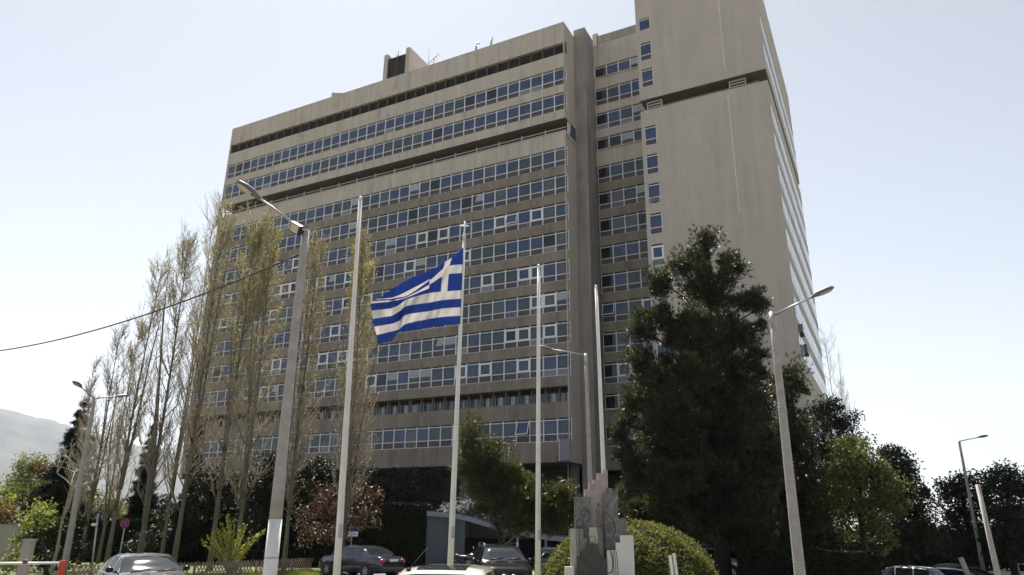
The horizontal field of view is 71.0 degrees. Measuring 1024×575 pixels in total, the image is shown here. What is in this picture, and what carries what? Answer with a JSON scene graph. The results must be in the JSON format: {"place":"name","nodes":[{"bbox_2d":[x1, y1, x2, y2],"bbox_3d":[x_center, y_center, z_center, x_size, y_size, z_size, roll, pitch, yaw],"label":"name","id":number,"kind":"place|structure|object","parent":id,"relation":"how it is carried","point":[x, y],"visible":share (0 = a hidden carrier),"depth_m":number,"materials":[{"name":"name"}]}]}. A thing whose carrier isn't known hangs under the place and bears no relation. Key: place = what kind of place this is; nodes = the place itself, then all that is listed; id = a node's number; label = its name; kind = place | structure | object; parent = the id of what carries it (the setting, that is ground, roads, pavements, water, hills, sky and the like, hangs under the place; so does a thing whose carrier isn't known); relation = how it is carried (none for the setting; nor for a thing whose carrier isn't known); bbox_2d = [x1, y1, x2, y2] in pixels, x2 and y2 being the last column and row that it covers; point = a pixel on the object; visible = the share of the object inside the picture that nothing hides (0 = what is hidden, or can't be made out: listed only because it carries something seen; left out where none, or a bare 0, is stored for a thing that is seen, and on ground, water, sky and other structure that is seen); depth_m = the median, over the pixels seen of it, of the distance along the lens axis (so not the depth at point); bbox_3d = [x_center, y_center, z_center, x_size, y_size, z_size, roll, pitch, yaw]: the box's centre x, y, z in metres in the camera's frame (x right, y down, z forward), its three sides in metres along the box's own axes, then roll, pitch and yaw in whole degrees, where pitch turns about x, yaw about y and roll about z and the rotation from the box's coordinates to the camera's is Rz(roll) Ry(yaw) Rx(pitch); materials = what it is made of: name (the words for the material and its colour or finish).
{"place":"outdoors","nodes":[
{"label":"outdoors","id":0,"kind":"place"},
{"bbox_2d":[0,409,224,518],"bbox_3d":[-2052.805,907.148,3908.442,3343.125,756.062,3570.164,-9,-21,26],"label":"hills","id":1,"kind":"structure","parent":0,"point":[20,433],"depth_m":3829.36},
{"bbox_2d":[0,559,319,574],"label":"lawn","id":2,"kind":"structure","parent":0,"point":[69,572],"depth_m":39.71,"materials":[{"name":"green plant"}]},
{"bbox_2d":[0,524,26,566],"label":"boundary wall","id":3,"kind":"structure","parent":2,"relation":"on","point":[6,532],"depth_m":39.72,"materials":[{"name":"grey concrete"}]},
{"bbox_2d":[0,497,29,523],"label":"broadleaf tree","id":4,"kind":"object","parent":2,"relation":"on","point":[4,513],"visible":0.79,"depth_m":49.58,"materials":[{"name":"brown plant"}]},
{"bbox_2d":[0,544,39,574],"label":"variegated shrub","id":5,"kind":"object","parent":2,"relation":"on","point":[13,557],"visible":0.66,"depth_m":25.51,"materials":[{"name":"green plant"}]},
{"bbox_2d":[0,472,50,523],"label":"broadleaf tree","id":6,"kind":"object","parent":2,"relation":"on","point":[26,488],"visible":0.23,"depth_m":63.15,"materials":[{"name":"green plant"}]},
{"bbox_2d":[8,496,64,574],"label":"broadleaf tree","id":7,"kind":"object","parent":2,"relation":"on","point":[41,523],"visible":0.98,"depth_m":32.16,"materials":[{"name":"green plant"}]},
{"bbox_2d":[19,398,103,558],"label":"conifer tree","id":8,"kind":"object","parent":2,"relation":"on","point":[59,489],"visible":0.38,"depth_m":49.02,"materials":[{"name":"green plant"}]},
{"bbox_2d":[21,513,103,572],"bbox_3d":[-22.221,12.451,34.927,3.720,2.796,4.457,-9,-21,26],"label":"dark shrub","id":9,"kind":"object","parent":2,"relation":"on","point":[52,532],"visible":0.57,"depth_m":34.60,"materials":[{"name":"green plant"}]},
{"bbox_2d":[62,352,105,519],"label":"poplar tree","id":10,"kind":"object","parent":2,"relation":"on","point":[89,390],"visible":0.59,"depth_m":47.01,"materials":[{"name":"brown plant"}]},
{"bbox_2d":[49,426,134,574],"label":"bare tree","id":11,"kind":"object","parent":2,"relation":"on","point":[67,506],"visible":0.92,"depth_m":34.52,"materials":[{"name":"plant"}]},
{"bbox_2d":[62,381,128,574],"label":"street lamp","id":12,"kind":"object","parent":2,"relation":"on","point":[70,534],"visible":1,"depth_m":33.27,"materials":[{"name":"metal"}]},
{"bbox_2d":[68,313,136,564],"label":"poplar tree","id":13,"kind":"object","parent":2,"relation":"on","point":[93,488],"visible":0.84,"depth_m":44.56,"materials":[{"name":"brown plant"}]},
{"bbox_2d":[95,302,149,563],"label":"poplar tree","id":14,"kind":"object","parent":2,"relation":"on","point":[107,507],"visible":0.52,"depth_m":46.05,"materials":[{"name":"brown plant"}]},
{"bbox_2d":[98,245,177,563],"bbox_3d":[-22.402,6.308,42.468,2.866,19.179,3.304,-9,-21,26],"label":"poplar tree","id":15,"kind":"object","parent":2,"relation":"on","point":[129,445],"visible":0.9,"depth_m":42.61,"materials":[{"name":"brown plant"}]},
{"bbox_2d":[120,424,161,518],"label":"conifer tree","id":16,"kind":"object","parent":2,"relation":"on","point":[135,505],"visible":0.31,"depth_m":53.20,"materials":[{"name":"green plant"}]},
{"bbox_2d":[129,215,206,552],"bbox_3d":[-20.464,5.585,42.999,3.865,20.932,3.815,5,-19,-13],"label":"poplar tree","id":17,"kind":"object","parent":2,"relation":"on","point":[154,454],"visible":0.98,"depth_m":42.48,"materials":[{"name":"green plant"}]},
{"bbox_2d":[82,516,268,561],"bbox_3d":[-22.530,17.193,48.885,11.795,2.921,1.857,9,-20,-22],"label":"dark hedge","id":18,"kind":"object","parent":2,"relation":"on","point":[135,524],"visible":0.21,"depth_m":46.85,"materials":[{"name":"green plant"}]},
{"bbox_2d":[114,462,257,562],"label":"evergreen tree","id":19,"kind":"object","parent":2,"relation":"on","point":[188,545],"visible":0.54,"depth_m":46.68,"materials":[{"name":"green plant"}]},
{"bbox_2d":[166,420,207,555],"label":"conifer tree","id":20,"kind":"object","parent":2,"relation":"on","point":[183,478],"visible":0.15,"depth_m":49.54,"materials":[{"name":"green plant"}]},
{"bbox_2d":[158,192,223,552],"bbox_3d":[-20.564,4.928,46.281,3.639,24.283,3.034,16,-24,-38],"label":"poplar tree","id":21,"kind":"object","parent":2,"relation":"on","point":[173,474],"visible":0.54,"depth_m":45.97,"materials":[{"name":"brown plant"}]},
{"bbox_2d":[71,558,313,574],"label":"lattice fence","id":22,"kind":"object","parent":2,"relation":"on","point":[239,568],"visible":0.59,"depth_m":32.55,"materials":[{"name":"brown wood"}]},
{"bbox_2d":[159,187,240,560],"bbox_3d":[-18.103,4.321,42.147,3.906,22.827,4.123,4,-19,-10],"label":"poplar tree","id":23,"kind":"object","parent":2,"relation":"on","point":[197,415],"visible":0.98,"depth_m":41.65,"materials":[{"name":"green plant"}]},
{"bbox_2d":[201,513,265,572],"bbox_3d":[-13.378,12.310,34.420,2.950,2.865,0.909,4,-19,-9],"label":"forsythia shrub","id":24,"kind":"object","parent":2,"relation":"on","point":[230,551],"visible":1,"depth_m":34.37,"materials":[{"name":"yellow plant"}]},
{"bbox_2d":[197,191,274,569],"bbox_3d":[-16.047,4.431,41.624,3.894,22.327,3.445,-9,-21,26],"label":"poplar tree","id":25,"kind":"object","parent":2,"relation":"on","point":[229,419],"visible":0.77,"depth_m":41.55,"materials":[{"name":"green plant"}]},
{"bbox_2d":[218,198,290,569],"bbox_3d":[-14.624,4.563,40.780,3.587,21.565,3.161,14,-23,-35],"label":"poplar tree","id":26,"kind":"object","parent":2,"relation":"on","point":[262,313],"visible":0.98,"depth_m":40.80,"materials":[{"name":"green plant"}]},
{"bbox_2d":[233,448,302,562],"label":"evergreen tree","id":27,"kind":"object","parent":2,"relation":"on","point":[257,510],"visible":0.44,"depth_m":46.53,"materials":[{"name":"green plant"}]},
{"bbox_2d":[273,222,331,569],"bbox_3d":[-12.129,5.570,41.455,3.131,20.146,3.710,1,-19,-1],"label":"poplar tree","id":28,"kind":"object","parent":2,"relation":"on","point":[312,311],"visible":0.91,"depth_m":41.66,"materials":[{"name":"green plant"}]},
{"bbox_2d":[278,524,379,566],"bbox_3d":[-11.439,15.783,43.811,6.680,2.567,1.849,7,-20,-17],"label":"dark hedge","id":29,"kind":"object","parent":2,"relation":"on","point":[317,552],"visible":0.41,"depth_m":42.92,"materials":[{"name":"green plant"}]},
{"bbox_2d":[285,453,397,525],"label":"evergreen tree","id":30,"kind":"object","parent":2,"relation":"on","point":[311,470],"visible":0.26,"depth_m":50.56,"materials":[{"name":"green plant"}]},
{"bbox_2d":[318,572,400,574],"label":"road","id":31,"kind":"structure","parent":0,"point":[344,573],"depth_m":36.20,"materials":[{"name":"asphalt"}]},
{"bbox_2d":[16,539,37,574],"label":"gate pillar","id":32,"kind":"structure","parent":31,"relation":"on","point":[27,549],"depth_m":23.69,"materials":[{"name":"grey concrete"}]},
{"bbox_2d":[0,559,66,574],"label":"boom barrier","id":33,"kind":"object","parent":31,"relation":"on","point":[61,567],"visible":1,"depth_m":21.61,"materials":[{"name":"metal"}]},
{"bbox_2d":[96,542,189,574],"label":"car","id":34,"kind":"object","parent":31,"relation":"on","point":[144,563],"visible":1,"depth_m":20.19,"materials":[{"name":"silver metal"}]},
{"bbox_2d":[236,180,309,574],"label":"street lamp","id":35,"kind":"object","parent":31,"relation":"on","point":[271,558],"visible":1,"depth_m":17.06,"materials":[{"name":"metal"}]},
{"bbox_2d":[0,254,298,350],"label":"overhead cable","id":36,"kind":"object","parent":35,"relation":"attached to","point":[160,309],"visible":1,"depth_m":20.88,"materials":[{"name":"black plastic"}]},
{"bbox_2d":[291,474,385,552],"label":"plum tree","id":37,"kind":"object","parent":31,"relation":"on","point":[359,513],"visible":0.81,"depth_m":39.72,"materials":[{"name":"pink plant"}]},
{"bbox_2d":[319,223,385,546],"bbox_3d":[-8.963,5.614,41.595,4.248,20.219,4.097,-9,-21,26],"label":"poplar tree","id":38,"kind":"object","parent":31,"relation":"on","point":[355,393],"visible":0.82,"depth_m":41.22,"materials":[{"name":"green plant"}]},
{"bbox_2d":[318,545,404,574],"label":"car","id":39,"kind":"object","parent":31,"relation":"on","point":[366,559],"visible":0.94,"depth_m":33.86,"materials":[{"name":"black metal"}]},
{"bbox_2d":[399,547,494,574],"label":"car","id":40,"kind":"object","parent":31,"relation":"on","point":[451,569],"visible":1,"depth_m":10.52,"materials":[{"name":"white metal"}]},
{"bbox_2d":[471,542,532,574],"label":"off roader","id":41,"kind":"object","parent":31,"relation":"on","point":[503,559],"visible":0.88,"depth_m":25.81,"materials":[{"name":"black metal"}]},
{"bbox_2d":[536,345,592,483],"bbox_3d":[2.291,7.455,30.892,2.521,10.093,0.300,4,-19,-9],"label":"street lamp","id":42,"kind":"object","parent":31,"relation":"on","point":[589,455],"visible":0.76,"depth_m":31.68,"materials":[{"name":"metal"}]},
{"bbox_2d":[374,466,450,509],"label":"judas tree","id":43,"kind":"object","parent":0,"point":[412,497],"visible":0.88,"depth_m":52.24,"materials":[{"name":"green plant"}]},
{"bbox_2d":[179,0,829,550],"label":"office building","id":44,"kind":"structure","parent":0,"point":[573,168],"depth_m":81.31,"materials":[{"name":"concrete"}]},
{"bbox_2d":[416,426,428,447],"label":"window","id":45,"kind":"structure","parent":44,"relation":"in","point":[422,432],"depth_m":78.21,"materials":[{"name":"glass"}]},
{"bbox_2d":[428,425,440,447],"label":"window","id":46,"kind":"structure","parent":44,"relation":"in","point":[434,431],"depth_m":77.56,"materials":[{"name":"glass"}]},
{"bbox_2d":[440,425,452,446],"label":"window","id":47,"kind":"structure","parent":44,"relation":"in","point":[446,432],"depth_m":76.88,"materials":[{"name":"glass"}]},
{"bbox_2d":[466,362,478,383],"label":"window","id":48,"kind":"structure","parent":44,"relation":"in","point":[472,368],"depth_m":77.65,"materials":[{"name":"glass"}]},
{"bbox_2d":[479,361,491,382],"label":"window","id":49,"kind":"structure","parent":44,"relation":"in","point":[484,367],"depth_m":76.99,"materials":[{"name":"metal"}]},
{"bbox_2d":[491,360,503,381],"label":"window","id":50,"kind":"structure","parent":44,"relation":"in","point":[497,367],"depth_m":76.34,"materials":[{"name":"glass"}]},
{"bbox_2d":[492,329,504,350],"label":"window","id":51,"kind":"structure","parent":44,"relation":"in","point":[497,335],"depth_m":77.43,"materials":[{"name":"glass"}]},
{"bbox_2d":[503,421,515,443],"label":"window","id":52,"kind":"structure","parent":44,"relation":"in","point":[509,427],"depth_m":73.63,"materials":[{"name":"glass"}]},
{"bbox_2d":[504,328,516,348],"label":"window","id":53,"kind":"structure","parent":44,"relation":"in","point":[510,338],"depth_m":76.75,"materials":[{"name":"metal"}]},
{"bbox_2d":[504,358,516,380],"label":"window","id":54,"kind":"structure","parent":44,"relation":"in","point":[510,365],"depth_m":75.65,"materials":[{"name":"glass"}]},
{"bbox_2d":[505,268,517,288],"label":"window","id":55,"kind":"structure","parent":44,"relation":"in","point":[511,275],"depth_m":78.93,"materials":[{"name":"glass"}]},
{"bbox_2d":[515,420,529,442],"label":"window","id":56,"kind":"structure","parent":44,"relation":"in","point":[522,426],"depth_m":72.72,"materials":[{"name":"glass"}]},
{"bbox_2d":[517,296,529,316],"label":"window","id":57,"kind":"structure","parent":44,"relation":"in","point":[523,303],"depth_m":77.20,"materials":[{"name":"glass"}]},
{"bbox_2d":[517,326,529,347],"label":"window","id":58,"kind":"structure","parent":44,"relation":"in","point":[523,333],"depth_m":76.08,"materials":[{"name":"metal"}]},
{"bbox_2d":[517,357,529,378],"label":"window","id":59,"kind":"structure","parent":44,"relation":"in","point":[523,364],"depth_m":74.99,"materials":[{"name":"metal"}]},
{"bbox_2d":[530,235,542,255],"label":"window","id":60,"kind":"structure","parent":44,"relation":"in","point":[536,242],"depth_m":78.70,"materials":[{"name":"glass"}]},
{"bbox_2d":[543,232,555,253],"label":"window","id":61,"kind":"structure","parent":44,"relation":"in","point":[549,240],"depth_m":78.03,"materials":[{"name":"glass"}]},
{"bbox_2d":[543,261,555,282],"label":"window","id":62,"kind":"structure","parent":44,"relation":"in","point":[549,269],"depth_m":76.94,"materials":[{"name":"glass"}]},
{"bbox_2d":[543,292,555,313],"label":"window","id":63,"kind":"structure","parent":44,"relation":"in","point":[549,299],"depth_m":75.85,"materials":[{"name":"glass"}]},
{"bbox_2d":[543,323,556,344],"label":"window","id":64,"kind":"structure","parent":44,"relation":"in","point":[550,329],"depth_m":74.75,"materials":[{"name":"metal"}]},
{"bbox_2d":[543,354,556,376],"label":"window","id":65,"kind":"structure","parent":44,"relation":"in","point":[549,361],"depth_m":73.68,"materials":[{"name":"glass"}]},
{"bbox_2d":[544,418,557,441],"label":"window","id":66,"kind":"structure","parent":44,"relation":"in","point":[550,425],"depth_m":71.56,"materials":[{"name":"glass"}]},
{"bbox_2d":[556,289,569,311],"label":"window","id":67,"kind":"structure","parent":44,"relation":"in","point":[561,296],"depth_m":75.19,"materials":[{"name":"glass"}]},
{"bbox_2d":[556,320,570,342],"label":"window","id":68,"kind":"structure","parent":44,"relation":"in","point":[561,326],"depth_m":74.12,"materials":[{"name":"glass"}]},
{"bbox_2d":[557,353,570,375],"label":"window","id":69,"kind":"structure","parent":44,"relation":"in","point":[562,360],"depth_m":73.00,"materials":[{"name":"glass"}]},
{"bbox_2d":[557,417,571,440],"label":"window","id":70,"kind":"structure","parent":44,"relation":"in","point":[562,423],"depth_m":70.95,"materials":[{"name":"glass"}]},
{"bbox_2d":[601,273,614,293],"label":"window","id":71,"kind":"structure","parent":44,"relation":"in","point":[607,280],"depth_m":80.14,"materials":[{"name":"glass"}]},
{"bbox_2d":[603,332,616,352],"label":"window","id":72,"kind":"structure","parent":44,"relation":"in","point":[609,339],"depth_m":77.96,"materials":[{"name":"glass"}]},
{"bbox_2d":[604,362,617,383],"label":"window","id":73,"kind":"structure","parent":44,"relation":"in","point":[610,369],"depth_m":76.86,"materials":[{"name":"glass"}]},
{"bbox_2d":[649,212,662,234],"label":"window","id":74,"kind":"structure","parent":44,"relation":"in","point":[655,219],"depth_m":72.82,"materials":[{"name":"glass"}]},
{"bbox_2d":[0,0,1023,529],"label":"sky","id":75,"kind":"structure","parent":0,"point":[118,118],"materials":[{"name":"white"}]},
{"bbox_2d":[975,484,1000,574],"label":"concrete post","id":76,"kind":"object","parent":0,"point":[995,563],"visible":1,"depth_m":19.99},
{"label":"forecourt","id":77,"kind":"structure","parent":0,"visible":0},
{"bbox_2d":[0,449,55,497],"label":"broadleaf tree","id":78,"kind":"object","parent":77,"relation":"on","point":[21,470],"visible":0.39,"depth_m":75.87,"materials":[{"name":"green plant"}]},
{"bbox_2d":[82,485,129,517],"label":"broadleaf tree","id":79,"kind":"object","parent":77,"relation":"on","point":[111,509],"visible":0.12,"depth_m":74.81,"materials":[{"name":"green plant"}]},
{"bbox_2d":[118,492,178,518],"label":"broadleaf tree","id":80,"kind":"object","parent":77,"relation":"on","point":[163,509],"visible":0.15,"depth_m":71.04,"materials":[{"name":"green plant"}]},
{"label":"verge","id":81,"kind":"structure","parent":0,"visible":0},
{"bbox_2d":[333,196,362,574],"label":"flagpole","id":82,"kind":"object","parent":81,"relation":"on","point":[339,523],"visible":1,"depth_m":19.32,"materials":[{"name":"metal"}]},
{"bbox_2d":[447,221,468,563],"bbox_3d":[-1.755,3.428,22.522,0.456,12.011,0.480,-9,-21,26],"label":"flagpole","id":83,"kind":"object","parent":81,"relation":"on","point":[450,557],"visible":1,"depth_m":22.06,"materials":[{"name":"metal"}]},
{"bbox_2d":[370,248,462,343],"bbox_3d":[-3.160,0.290,23.467,2.870,3.531,0.964,8,-20,-19],"label":"national flag","id":84,"kind":"object","parent":83,"relation":"attached to","point":[430,298],"visible":1,"depth_m":23.37,"materials":[{"name":"blue fabric"}]},
{"bbox_2d":[535,264,540,574],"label":"flagpole","id":85,"kind":"object","parent":81,"relation":"on","point":[538,517],"visible":1,"depth_m":23.42,"materials":[{"name":"metal"}]},
{"bbox_2d":[564,470,634,574],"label":"marble memorial","id":86,"kind":"object","parent":81,"relation":"on","point":[601,542],"visible":1,"depth_m":22.32,"materials":[{"name":"grey"}]},
{"bbox_2d":[594,285,605,472],"bbox_3d":[3.260,5.074,25.523,0.457,10.932,0.480,-9,-21,26],"label":"flagpole","id":87,"kind":"object","parent":81,"relation":"on","point":[602,446],"visible":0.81,"depth_m":25.98,"materials":[{"name":"metal"}]},
{"bbox_2d":[541,518,719,574],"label":"round hedge","id":88,"kind":"object","parent":81,"relation":"on","point":[657,544],"visible":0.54,"depth_m":24.72,"materials":[{"name":"green plant"}]},
{"bbox_2d":[769,286,833,574],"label":"street lamp","id":89,"kind":"object","parent":81,"relation":"on","point":[796,540],"visible":1,"depth_m":21.02,"materials":[{"name":"metal"}]},
{"bbox_3d":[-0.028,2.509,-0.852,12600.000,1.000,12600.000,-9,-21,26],"label":"ground","id":90,"kind":"structure","parent":0,"visible":0},
{"bbox_2d":[186,568,351,574],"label":"grass tufts","id":91,"kind":"object","parent":90,"relation":"on","point":[310,572],"visible":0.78,"depth_m":34.66,"materials":[{"name":"green plant"}]},
{"bbox_2d":[378,501,432,567],"bbox_3d":[-6.531,15.247,44.208,3.017,3.940,2.249,0,-19,3],"label":"tall hedge","id":92,"kind":"object","parent":90,"relation":"on","point":[403,531],"visible":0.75,"depth_m":43.38,"materials":[{"name":"green plant"}]},
{"bbox_2d":[445,405,580,543],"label":"pine tree","id":93,"kind":"object","parent":90,"relation":"on","point":[511,484],"visible":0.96,"depth_m":33.77,"materials":[{"name":"green plant"}]},
{"bbox_2d":[425,511,739,564],"bbox_3d":[4.486,16.244,46.218,19.292,3.346,7.453,1,-19,0],"label":"parking canopy","id":94,"kind":"object","parent":90,"relation":"on","point":[437,535],"visible":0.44,"depth_m":43.26,"materials":[{"name":"grey"}]},
{"bbox_2d":[606,224,799,574],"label":"pine tree","id":95,"kind":"object","parent":90,"relation":"on","point":[716,470],"visible":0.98,"depth_m":35.52,"materials":[{"name":"green plant"}]},
{"bbox_2d":[676,515,789,551],"bbox_3d":[11.317,13.258,39.284,7.251,4.721,5.242,-9,-21,26],"label":"dark shrub","id":96,"kind":"object","parent":90,"relation":"on","point":[779,545],"visible":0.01,"depth_m":38.19,"materials":[{"name":"green plant"}]},
{"bbox_2d":[761,350,839,542],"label":"pine tree","id":97,"kind":"object","parent":90,"relation":"on","point":[799,431],"visible":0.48,"depth_m":37.87,"materials":[{"name":"green plant"}]},
{"bbox_2d":[735,547,882,574],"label":"hedge","id":98,"kind":"object","parent":90,"relation":"on","point":[765,561],"visible":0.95,"depth_m":32.17,"materials":[{"name":"green plant"}]},
{"bbox_2d":[765,393,866,549],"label":"broadleaf tree","id":99,"kind":"object","parent":90,"relation":"on","point":[840,423],"visible":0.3,"depth_m":45.09,"materials":[{"name":"green plant"}]},
{"bbox_2d":[818,323,871,525],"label":"poplar tree","id":100,"kind":"object","parent":90,"relation":"on","point":[834,372],"visible":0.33,"depth_m":103.80,"materials":[{"name":"brown plant"}]},
{"bbox_2d":[804,431,917,550],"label":"broadleaf tree","id":101,"kind":"object","parent":90,"relation":"on","point":[860,473],"visible":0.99,"depth_m":36.35,"materials":[{"name":"green plant"}]},
{"bbox_2d":[809,442,957,567],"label":"broadleaf tree","id":102,"kind":"object","parent":90,"relation":"on","point":[915,527],"visible":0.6,"depth_m":39.76,"materials":[{"name":"green plant"}]},
{"bbox_2d":[882,565,944,574],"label":"estate car","id":103,"kind":"object","parent":90,"relation":"on","point":[909,570],"visible":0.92,"depth_m":37.24,"materials":[{"name":"silver metal"}]},
{"bbox_2d":[846,524,1023,569],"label":"distant wood","id":104,"kind":"object","parent":90,"relation":"on","point":[927,559],"visible":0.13,"depth_m":54.08,"materials":[{"name":"green plant"}]},
{"bbox_2d":[958,435,988,570],"bbox_3d":[31.852,14.429,48.345,0.300,8.737,2.048,13,-22,-32],"label":"street lamp","id":105,"kind":"object","parent":90,"relation":"on","point":[981,560],"visible":0.98,"depth_m":48.92,"materials":[{"name":"metal"}]},
{"label":"roadside grass","id":106,"kind":"structure","parent":0,"visible":0},
{"bbox_2d":[930,468,1015,567],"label":"broadleaf tree","id":107,"kind":"object","parent":106,"relation":"on","point":[958,514],"visible":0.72,"depth_m":50.20,"materials":[{"name":"green plant"}]},
{"bbox_2d":[973,458,1023,574],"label":"broadleaf tree","id":108,"kind":"object","parent":106,"relation":"on","point":[1007,512],"visible":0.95,"depth_m":47.16,"materials":[{"name":"green plant"}]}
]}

